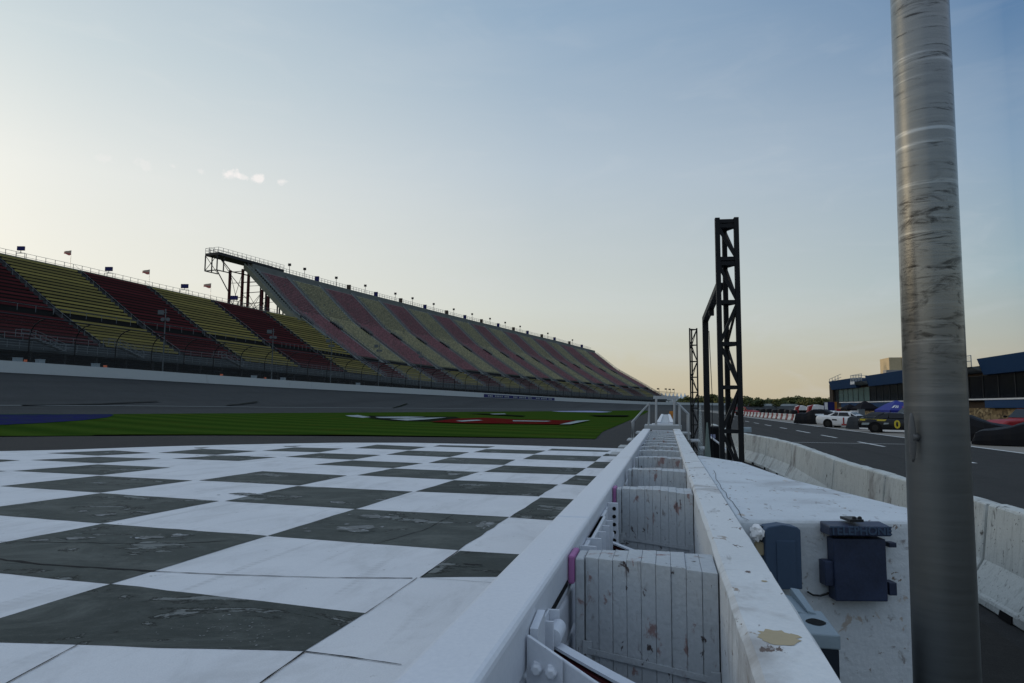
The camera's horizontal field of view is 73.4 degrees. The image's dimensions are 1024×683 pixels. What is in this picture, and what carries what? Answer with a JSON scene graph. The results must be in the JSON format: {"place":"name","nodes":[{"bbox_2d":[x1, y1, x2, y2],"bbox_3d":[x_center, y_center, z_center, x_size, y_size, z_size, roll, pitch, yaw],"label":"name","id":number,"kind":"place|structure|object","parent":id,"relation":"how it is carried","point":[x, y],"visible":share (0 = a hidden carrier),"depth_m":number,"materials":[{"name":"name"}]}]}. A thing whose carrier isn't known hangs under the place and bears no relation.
{"place":"outdoors","nodes":[
{"label":"outdoors","id":0,"kind":"place"},
{"bbox_2d":[0,443,622,682],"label":"checkered pavement","id":1,"kind":"structure","parent":0,"point":[405,627],"depth_m":7.30,"materials":[{"name":"white paint"}]},
{"bbox_2d":[0,515,490,682],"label":"pavement cracks","id":2,"kind":"object","parent":1,"relation":"on","point":[21,561],"visible":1,"depth_m":6.73,"materials":[{"name":"asphalt"}]},
{"bbox_2d":[29,452,494,648],"bbox_3d":[-4.850,3.069,15.453,8.287,0.001,22.199,3,-6,-27],"label":"peeling paint","id":3,"kind":"object","parent":1,"relation":"on","point":[367,528],"visible":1,"depth_m":9.36,"materials":[{"name":"paint"}]},
{"bbox_2d":[0,445,610,650],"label":"dark checker tiles","id":4,"kind":"object","parent":1,"relation":"on","point":[117,614],"visible":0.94,"depth_m":8.28,"materials":[{"name":"paint"}]},
{"bbox_2d":[0,410,647,438],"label":"grass","id":5,"kind":"structure","parent":0,"point":[343,424],"depth_m":50.50,"materials":[{"name":"plant"}]},
{"bbox_2d":[0,414,112,424],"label":"painted grass","id":6,"kind":"structure","parent":5,"relation":"on","point":[5,419],"depth_m":53.12,"materials":[{"name":"paint"}]},
{"bbox_2d":[346,413,628,423],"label":"painted grass emblem","id":7,"kind":"object","parent":5,"relation":"on","point":[452,419],"visible":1,"depth_m":73.65,"materials":[{"name":"paint"}]},
{"bbox_2d":[556,411,606,411],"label":"painted apron emblem","id":8,"kind":"object","parent":5,"relation":"on","point":[581,411],"visible":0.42,"depth_m":194.43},
{"bbox_2d":[0,372,794,413],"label":"race track","id":9,"kind":"structure","parent":0,"point":[163,397],"depth_m":101.34,"materials":[{"name":"asphalt"}]},
{"bbox_2d":[44,401,407,407],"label":"skid marks","id":10,"kind":"object","parent":9,"relation":"on","point":[231,404],"visible":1,"depth_m":96.64},
{"bbox_2d":[0,405,470,408],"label":"track edge line","id":11,"kind":"object","parent":9,"relation":"on","point":[194,406],"visible":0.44,"depth_m":86.21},
{"bbox_2d":[0,360,799,405],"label":"wall","id":12,"kind":"structure","parent":9,"relation":"on","point":[47,369],"depth_m":121.43,"materials":[{"name":"concrete"}]},
{"bbox_2d":[0,312,673,400],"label":"catch fence","id":13,"kind":"object","parent":12,"relation":"on","point":[74,353],"visible":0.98,"depth_m":124.28,"materials":[{"name":"black metal"}]},
{"bbox_2d":[743,397,755,406],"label":"broadleaf tree","id":14,"kind":"object","parent":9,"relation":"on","point":[747,400],"visible":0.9,"depth_m":460.79,"materials":[{"name":"green plant"}]},
{"bbox_2d":[749,397,765,406],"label":"broadleaf tree","id":15,"kind":"object","parent":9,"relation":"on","point":[762,402],"visible":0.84,"depth_m":468.21,"materials":[{"name":"green plant"}]},
{"bbox_2d":[771,399,782,407],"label":"broadleaf tree","id":16,"kind":"object","parent":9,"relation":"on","point":[776,402],"visible":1,"depth_m":469.93,"materials":[{"name":"green plant"}]},
{"bbox_2d":[797,397,816,405],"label":"broadleaf tree","id":17,"kind":"object","parent":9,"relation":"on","point":[800,402],"visible":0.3,"depth_m":501.69,"materials":[{"name":"green plant"}]},
{"bbox_2d":[802,397,814,406],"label":"broadleaf tree","id":18,"kind":"object","parent":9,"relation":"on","point":[808,401],"visible":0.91,"depth_m":458.86,"materials":[{"name":"green plant"}]},
{"bbox_2d":[0,410,1023,649],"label":"infield asphalt","id":19,"kind":"structure","parent":0,"point":[617,436],"depth_m":31.34,"materials":[{"name":"asphalt"}]},
{"bbox_2d":[393,429,670,682],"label":"steel barrier","id":20,"kind":"object","parent":19,"relation":"on","point":[513,621],"visible":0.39,"depth_m":2.32,"materials":[{"name":"metal"}]},
{"bbox_2d":[568,548,720,682],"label":"foam block","id":21,"kind":"structure","parent":19,"relation":"on","point":[646,616],"depth_m":2.94,"materials":[{"name":"paint"}]},
{"bbox_2d":[613,485,693,553],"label":"foam block","id":22,"kind":"structure","parent":19,"relation":"on","point":[646,521],"depth_m":5.52,"materials":[{"name":"paint"}]},
{"bbox_2d":[628,468,685,513],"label":"foam block","id":23,"kind":"structure","parent":19,"relation":"on","point":[665,477],"depth_m":7.30,"materials":[{"name":"paint"}]},
{"bbox_2d":[609,396,704,455],"bbox_3d":[4.580,2.551,20.841,3.160,1.784,1.235,-1,-5,13],"label":"crossover stile","id":24,"kind":"object","parent":19,"relation":"on","point":[655,426],"visible":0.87,"depth_m":20.32,"materials":[{"name":"metal"}]},
{"bbox_2d":[635,456,681,469],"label":"foam block","id":25,"kind":"structure","parent":19,"relation":"on","point":[657,462],"depth_m":9.09,"materials":[{"name":"paint"}]},
{"bbox_2d":[639,450,679,456],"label":"foam block","id":26,"kind":"structure","parent":19,"relation":"on","point":[670,453],"depth_m":10.53,"materials":[{"name":"paint"}]},
{"bbox_2d":[642,445,677,450],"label":"foam block","id":27,"kind":"structure","parent":19,"relation":"on","point":[658,447],"depth_m":11.63,"materials":[{"name":"paint"}]},
{"bbox_2d":[644,442,676,446],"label":"foam block","id":28,"kind":"structure","parent":19,"relation":"on","point":[660,444],"depth_m":12.65,"materials":[{"name":"paint"}]},
{"bbox_2d":[645,440,675,442],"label":"foam block","id":29,"kind":"structure","parent":19,"relation":"on","point":[659,441],"depth_m":13.66,"materials":[{"name":"paint"}]},
{"bbox_2d":[646,437,675,439],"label":"foam block","id":30,"kind":"structure","parent":19,"relation":"on","point":[659,438],"depth_m":14.66,"materials":[{"name":"paint"}]},
{"bbox_2d":[648,436,674,438],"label":"foam block","id":31,"kind":"structure","parent":19,"relation":"on","point":[666,437],"depth_m":15.61,"materials":[{"name":"paint"}]},
{"bbox_2d":[649,434,673,435],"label":"foam block","id":32,"kind":"structure","parent":19,"relation":"on","point":[661,435],"depth_m":16.61,"materials":[{"name":"paint"}]},
{"bbox_2d":[651,431,672,432],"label":"foam block","id":33,"kind":"structure","parent":19,"relation":"on","point":[661,431],"depth_m":18.60,"materials":[{"name":"paint"}]},
{"bbox_2d":[652,414,672,430],"bbox_3d":[12.522,6.580,56.468,1.195,0.868,43.600,-1,-5,13],"label":"barrier","id":34,"kind":"object","parent":19,"relation":"on","point":[665,419],"visible":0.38,"depth_m":41.03,"materials":[{"name":"concrete"}]},
{"bbox_2d":[725,433,738,452],"bbox_3d":[7.936,3.582,24.334,0.640,0.825,3.536,-1,-5,10],"label":"concrete barrier","id":35,"kind":"object","parent":19,"relation":"on","point":[735,437],"visible":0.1,"depth_m":23.61,"materials":[{"name":"paint"}]},
{"bbox_2d":[744,427,750,431],"bbox_3d":[7.911,2.990,23.311,0.380,0.168,0.240,-1,-5,13],"label":"box","id":36,"kind":"object","parent":35,"relation":"on","point":[747,429],"visible":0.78,"depth_m":23.19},
{"bbox_2d":[737,433,771,466],"bbox_3d":[7.436,3.262,20.926,0.640,0.823,3.253,0,-5,6],"label":"concrete barrier","id":37,"kind":"object","parent":19,"relation":"on","point":[755,449],"visible":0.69,"depth_m":20.46,"materials":[{"name":"paint"}]},
{"bbox_2d":[673,429,840,682],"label":"pit wall","id":38,"kind":"structure","parent":19,"relation":"on","point":[765,636],"depth_m":2.36,"materials":[{"name":"concrete"}]},
{"bbox_2d":[786,588,815,613],"bbox_3d":[1.321,1.440,3.336,0.238,0.409,0.324,-1,-5,13],"label":"sloped lid box","id":39,"kind":"object","parent":38,"relation":"attached to","point":[798,600],"visible":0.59,"depth_m":3.32,"materials":[{"name":"metal"}]},
{"bbox_2d":[798,611,840,679],"bbox_3d":[1.279,1.458,3.061,0.274,0.422,0.359,-1,-5,13],"label":"open socket box","id":40,"kind":"object","parent":38,"relation":"attached to","point":[822,631],"visible":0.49,"depth_m":2.89,"materials":[{"name":"metal"}]},
{"bbox_2d":[760,438,797,476],"bbox_3d":[6.954,2.954,17.667,0.640,0.827,3.235,-1,-5,10],"label":"concrete barrier","id":41,"kind":"object","parent":19,"relation":"on","point":[777,458],"visible":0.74,"depth_m":17.48,"materials":[{"name":"paint"}]},
{"bbox_2d":[784,444,843,488],"bbox_3d":[6.035,2.574,13.689,0.640,0.833,4.836,-1,-5,15],"label":"concrete barrier","id":42,"kind":"object","parent":19,"relation":"on","point":[808,465],"visible":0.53,"depth_m":13.37,"materials":[{"name":"paint"}]},
{"bbox_2d":[832,460,896,501],"bbox_3d":[5.148,2.235,10.061,0.657,0.825,2.539,-1,-5,13],"label":"concrete barrier","id":43,"kind":"object","parent":19,"relation":"on","point":[852,478],"visible":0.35,"depth_m":9.90,"materials":[{"name":"paint"}]},
{"bbox_2d":[884,475,999,570],"bbox_3d":[4.622,1.989,7.475,0.680,0.828,2.647,-1,-5,13],"label":"concrete barrier","id":44,"kind":"object","parent":19,"relation":"on","point":[895,490],"visible":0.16,"depth_m":6.39,"materials":[{"name":"paint"}]},
{"bbox_2d":[977,504,1023,630],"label":"concrete barrier","id":45,"kind":"object","parent":19,"relation":"on","point":[1000,576],"visible":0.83,"depth_m":5.74,"materials":[{"name":"paint"}]},
{"bbox_2d":[0,0,1023,399],"label":"sky","id":46,"kind":"structure","parent":0,"point":[565,170],"materials":[{"name":"blue"}]},
{"bbox_2d":[689,328,701,454],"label":"truss tower","id":47,"kind":"structure","parent":0,"point":[692,400],"depth_m":24.44,"materials":[{"name":"black metal"}]},
{"bbox_2d":[794,409,832,423],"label":"covered car","id":48,"kind":"object","parent":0,"point":[809,417],"visible":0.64,"depth_m":69.56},
{"bbox_2d":[676,410,1023,508],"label":"pit road","id":49,"kind":"structure","parent":0,"point":[998,476],"depth_m":25.86,"materials":[{"name":"asphalt"}]},
{"bbox_2d":[734,415,1023,462],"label":"pit road markings","id":50,"kind":"object","parent":49,"relation":"on","point":[879,434],"visible":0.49,"depth_m":39.21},
{"bbox_2d":[696,410,1023,452],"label":"pit stall pavement","id":51,"kind":"structure","parent":0,"point":[1020,449],"depth_m":45.27,"materials":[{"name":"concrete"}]},
{"bbox_2d":[735,407,758,415],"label":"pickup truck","id":52,"kind":"object","parent":51,"relation":"on","point":[747,409],"visible":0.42,"depth_m":131.43,"materials":[{"name":"red metal"}]},
{"bbox_2d":[815,411,862,427],"bbox_3d":[28.388,6.606,57.864,1.968,1.427,5.080,5,-7,-40],"label":"race car","id":53,"kind":"object","parent":51,"relation":"on","point":[837,419],"visible":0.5,"depth_m":57.92,"materials":[{"name":"white metal"}]},
{"bbox_2d":[857,413,903,432],"bbox_3d":[26.425,5.558,46.747,5.080,1.427,1.970,-4,-7,38],"label":"race car","id":54,"kind":"object","parent":51,"relation":"on","point":[890,422],"visible":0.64,"depth_m":46.62,"materials":[{"name":"black metal"}]},
{"bbox_2d":[970,415,1011,440],"bbox_3d":[23.945,4.529,36.323,5.100,1.341,2.179,-4,-7,38],"label":"covered car","id":55,"kind":"object","parent":51,"relation":"on","point":[977,424],"visible":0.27,"depth_m":35.21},
{"bbox_2d":[971,422,1023,445],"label":"covered car","id":56,"kind":"object","parent":51,"relation":"on","point":[1013,435],"visible":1,"depth_m":31.02,"materials":[{"name":"fabric"}]},
{"bbox_2d":[857,409,864,414],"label":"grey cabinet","id":57,"kind":"object","parent":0,"point":[861,411],"visible":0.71,"depth_m":69.92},
{"bbox_2d":[846,412,888,428],"bbox_3d":[28.888,6.147,53.330,5.100,1.337,2.179,-4,-7,38],"label":"covered car","id":58,"kind":"object","parent":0,"point":[852,422],"visible":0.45,"depth_m":53.66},
{"bbox_2d":[751,465,1023,682],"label":"dirt strip","id":59,"kind":"object","parent":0,"point":[1002,659],"visible":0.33,"depth_m":4.59,"materials":[{"name":"asphalt"}]},
{"bbox_2d":[705,423,710,456],"bbox_3d":[3.213,2.039,11.271,0.200,1.411,0.195,-1,-5,13],"label":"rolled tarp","id":60,"kind":"object","parent":59,"relation":"on","point":[707,448],"visible":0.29,"depth_m":11.28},
{"bbox_2d":[702,283,722,451],"bbox_3d":[3.198,0.974,10.905,0.146,3.464,2.278,-1,-5,12],"label":"bent post","id":61,"kind":"object","parent":59,"relation":"on","point":[709,310],"visible":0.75,"depth_m":11.93,"materials":[{"name":"black metal"}]},
{"bbox_2d":[710,426,725,458],"bbox_3d":[3.734,2.214,12.608,0.420,1.311,0.867,-1,-5,13],"label":"equipment case","id":62,"kind":"object","parent":59,"relation":"on","point":[715,453],"visible":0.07,"depth_m":12.38,"materials":[{"name":"black metal"}]},
{"bbox_2d":[714,217,744,462],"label":"truss tower","id":63,"kind":"structure","parent":59,"relation":"on","point":[723,263],"depth_m":9.64,"materials":[{"name":"black metal"}]},
{"bbox_2d":[697,456,912,682],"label":"concrete slab","id":64,"kind":"structure","parent":59,"relation":"on","point":[875,642],"depth_m":4.10,"materials":[{"name":"paint"}]},
{"bbox_2d":[760,522,801,588],"bbox_3d":[1.575,1.264,4.042,0.215,0.381,0.112,0,-5,0],"label":"grey electrical box","id":65,"kind":"object","parent":64,"relation":"attached to","point":[781,556],"visible":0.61,"depth_m":3.99,"materials":[{"name":"metal"}]},
{"bbox_2d":[750,524,764,542],"bbox_3d":[1.436,1.123,4.028,0.085,0.106,0.106,-1,-5,13],"label":"crumpled bag","id":66,"kind":"object","parent":65,"relation":"attached to","point":[757,531],"visible":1,"depth_m":3.99,"materials":[{"name":"white plastic"}]},
{"bbox_2d":[754,541,763,555],"bbox_3d":[1.460,1.220,4.058,0.050,0.075,0.060,-1,-5,13],"label":"cardboard scrap","id":67,"kind":"object","parent":65,"relation":"attached to","point":[759,546],"visible":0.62,"depth_m":4.03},
{"bbox_2d":[807,591,828,596],"bbox_3d":[1.809,1.491,4.060,0.130,0.033,0.012,0,-5,0],"label":"cable stub","id":68,"kind":"object","parent":64,"relation":"attached to","point":[821,595],"visible":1,"depth_m":4.06,"materials":[{"name":"rubber"}]},
{"bbox_2d":[819,516,896,601],"bbox_3d":[2.042,1.268,4.029,0.430,0.485,0.134,0,-5,0],"label":"telephone box","id":69,"kind":"object","parent":64,"relation":"attached to","point":[852,567],"visible":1,"depth_m":4.00,"materials":[{"name":"metal"}]},
{"bbox_2d":[890,0,981,682],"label":"flag pole","id":70,"kind":"object","parent":59,"relation":"on","point":[945,627],"visible":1,"depth_m":2.82,"materials":[{"name":"metal"}]},
{"bbox_2d":[829,352,1023,419],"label":"pit building","id":71,"kind":"structure","parent":0,"point":[995,387],"depth_m":62.03,"materials":[{"name":"metal"}]},
{"bbox_2d":[834,390,838,401],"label":"window","id":72,"kind":"structure","parent":71,"relation":"in","point":[836,395],"depth_m":113.21,"materials":[{"name":"glass"}]},
{"bbox_2d":[838,389,842,401],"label":"window","id":73,"kind":"structure","parent":71,"relation":"in","point":[840,391],"depth_m":110.56,"materials":[{"name":"glass"}]},
{"bbox_2d":[843,389,847,401],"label":"window","id":74,"kind":"structure","parent":71,"relation":"in","point":[845,391],"depth_m":107.52,"materials":[{"name":"glass"}]},
{"bbox_2d":[848,388,852,401],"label":"window","id":75,"kind":"structure","parent":71,"relation":"in","point":[850,390],"depth_m":104.62,"materials":[{"name":"glass"}]},
{"bbox_2d":[853,388,857,401],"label":"window","id":76,"kind":"structure","parent":71,"relation":"in","point":[855,390],"depth_m":101.87,"materials":[{"name":"glass"}]},
{"bbox_2d":[858,387,863,401],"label":"window","id":77,"kind":"structure","parent":71,"relation":"in","point":[860,389],"depth_m":99.22,"materials":[{"name":"glass"}]},
{"bbox_2d":[863,387,869,400],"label":"window","id":78,"kind":"structure","parent":71,"relation":"in","point":[865,389],"depth_m":96.29,"materials":[{"name":"glass"}]},
{"bbox_2d":[869,386,875,400],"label":"window","id":79,"kind":"structure","parent":71,"relation":"in","point":[872,389],"depth_m":93.49,"materials":[{"name":"glass"}]},
{"bbox_2d":[875,385,882,400],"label":"window","id":80,"kind":"structure","parent":71,"relation":"in","point":[879,397],"depth_m":90.48,"materials":[{"name":"glass"}]},
{"bbox_2d":[882,385,889,400],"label":"window","id":81,"kind":"structure","parent":71,"relation":"in","point":[885,388],"depth_m":87.95,"materials":[{"name":"glass"}]},
{"bbox_2d":[889,384,896,400],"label":"window","id":82,"kind":"structure","parent":71,"relation":"in","point":[892,387],"depth_m":84.91,"materials":[{"name":"glass"}]},
{"bbox_2d":[897,383,902,400],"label":"window","id":83,"kind":"structure","parent":71,"relation":"in","point":[899,386],"depth_m":82.40,"materials":[{"name":"glass"}]},
{"bbox_2d":[968,375,982,398],"bbox_3d":[42.094,4.158,62.287,0.130,2.060,2.898,-1,-5,13],"label":"window","id":84,"kind":"structure","parent":71,"relation":"in","point":[975,382],"depth_m":62.43,"materials":[{"name":"glass"}]},
{"bbox_2d":[982,374,998,398],"bbox_3d":[41.464,3.892,59.469,0.130,2.060,2.898,-1,-5,13],"label":"window","id":85,"kind":"structure","parent":71,"relation":"in","point":[990,382],"depth_m":59.55,"materials":[{"name":"glass"}]},
{"bbox_2d":[998,372,1015,397],"bbox_3d":[40.835,3.625,56.651,0.130,2.060,2.898,-1,-5,13],"label":"window","id":86,"kind":"structure","parent":71,"relation":"in","point":[1006,381],"depth_m":56.74,"materials":[{"name":"glass"}]},
{"bbox_2d":[1014,371,1023,397],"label":"window","id":87,"kind":"structure","parent":71,"relation":"in","point":[1019,376],"depth_m":54.68,"materials":[{"name":"glass"}]},
{"bbox_2d":[987,409,1023,425],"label":"race car","id":88,"kind":"object","parent":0,"point":[1016,416],"visible":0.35,"depth_m":41.64,"materials":[{"name":"red metal"}]},
{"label":"concourse ground","id":89,"kind":"structure","parent":0,"visible":0},
{"bbox_2d":[12,357,22,361],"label":"utility cabinet","id":90,"kind":"object","parent":89,"relation":"on","point":[17,359],"visible":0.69,"depth_m":88.38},
{"bbox_2d":[35,359,44,362],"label":"utility cabinet","id":91,"kind":"object","parent":89,"relation":"on","point":[39,360],"visible":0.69,"depth_m":91.22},
{"bbox_2d":[91,363,99,366],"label":"utility cabinet","id":92,"kind":"object","parent":89,"relation":"on","point":[95,364],"visible":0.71,"depth_m":99.08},
{"bbox_2d":[158,309,169,370],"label":"speaker pole","id":93,"kind":"object","parent":89,"relation":"on","point":[161,312],"visible":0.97,"depth_m":108.94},
{"bbox_2d":[0,248,392,386],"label":"grandstand","id":94,"kind":"object","parent":89,"relation":"on","point":[29,287],"visible":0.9,"depth_m":132.53,"materials":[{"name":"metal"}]},
{"bbox_2d":[16,246,24,257],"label":"rail sign","id":95,"kind":"object","parent":94,"relation":"attached to","point":[20,248],"visible":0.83,"depth_m":127.57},
{"bbox_2d":[104,267,112,276],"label":"rail sign","id":96,"kind":"object","parent":94,"relation":"attached to","point":[108,269],"visible":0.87,"depth_m":144.73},
{"bbox_2d":[181,284,188,294],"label":"rail sign","id":97,"kind":"object","parent":94,"relation":"attached to","point":[184,286],"visible":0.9,"depth_m":163.28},
{"bbox_2d":[267,329,276,378],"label":"speaker pole","id":98,"kind":"object","parent":89,"relation":"on","point":[270,332],"visible":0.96,"depth_m":132.98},
{"bbox_2d":[326,338,334,382],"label":"speaker pole","id":99,"kind":"object","parent":89,"relation":"on","point":[328,341],"visible":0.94,"depth_m":150.43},
{"bbox_2d":[374,344,381,385],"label":"speaker pole","id":100,"kind":"object","parent":89,"relation":"on","point":[377,350],"visible":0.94,"depth_m":167.59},
{"bbox_2d":[204,247,671,401],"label":"grandstand","id":101,"kind":"object","parent":89,"relation":"on","point":[359,325],"visible":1,"depth_m":257.03,"materials":[{"name":"metal"}]},
{"label":"paddock ground","id":102,"kind":"structure","parent":0,"visible":0},
{"bbox_2d":[794,405,806,412],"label":"canopy trailer","id":103,"kind":"object","parent":102,"relation":"on","point":[800,408],"visible":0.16,"depth_m":111.97,"materials":[{"name":"white metal"}]},
{"bbox_2d":[806,405,823,411],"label":"canopy trailer","id":104,"kind":"object","parent":102,"relation":"on","point":[810,407],"visible":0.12,"depth_m":99.94,"materials":[{"name":"white metal"}]},
{"bbox_2d":[824,402,834,410],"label":"display board","id":105,"kind":"object","parent":102,"relation":"on","point":[829,406],"visible":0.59,"depth_m":95.80,"materials":[{"name":"plastic"}]},
{"bbox_2d":[841,404,853,410],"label":"pop up canopy","id":106,"kind":"object","parent":102,"relation":"on","point":[848,407],"visible":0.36,"depth_m":80.34,"materials":[{"name":"fabric"}]},
{"bbox_2d":[851,401,877,410],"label":"pop up canopy","id":107,"kind":"object","parent":102,"relation":"on","point":[866,406],"visible":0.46,"depth_m":72.36,"materials":[{"name":"fabric"}]},
{"bbox_2d":[874,400,903,412],"bbox_3d":[35.431,6.622,63.299,2.726,2.369,2.726,0,-5,0],"label":"pop up canopy","id":108,"kind":"object","parent":102,"relation":"on","point":[895,406],"visible":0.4,"depth_m":62.78,"materials":[{"name":"blue fabric"}]},
{"label":"ground","id":109,"kind":"structure","parent":0,"visible":0},
{"bbox_2d":[699,394,717,402],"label":"broadleaf tree","id":110,"kind":"object","parent":109,"relation":"on","point":[711,399],"visible":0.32,"depth_m":464.89,"materials":[{"name":"green plant"}]},
{"bbox_2d":[676,398,828,403],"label":"distant wood","id":111,"kind":"object","parent":109,"relation":"on","point":[680,399],"visible":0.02,"depth_m":567.53,"materials":[{"name":"green plant"}]},
{"bbox_2d":[790,397,802,403],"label":"broadleaf tree","id":112,"kind":"object","parent":109,"relation":"on","point":[796,399],"visible":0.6,"depth_m":561.18,"materials":[{"name":"green plant"}]},
{"bbox_2d":[813,397,823,405],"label":"broadleaf tree","id":113,"kind":"object","parent":109,"relation":"on","point":[818,400],"visible":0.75,"depth_m":496.97,"materials":[{"name":"green plant"}]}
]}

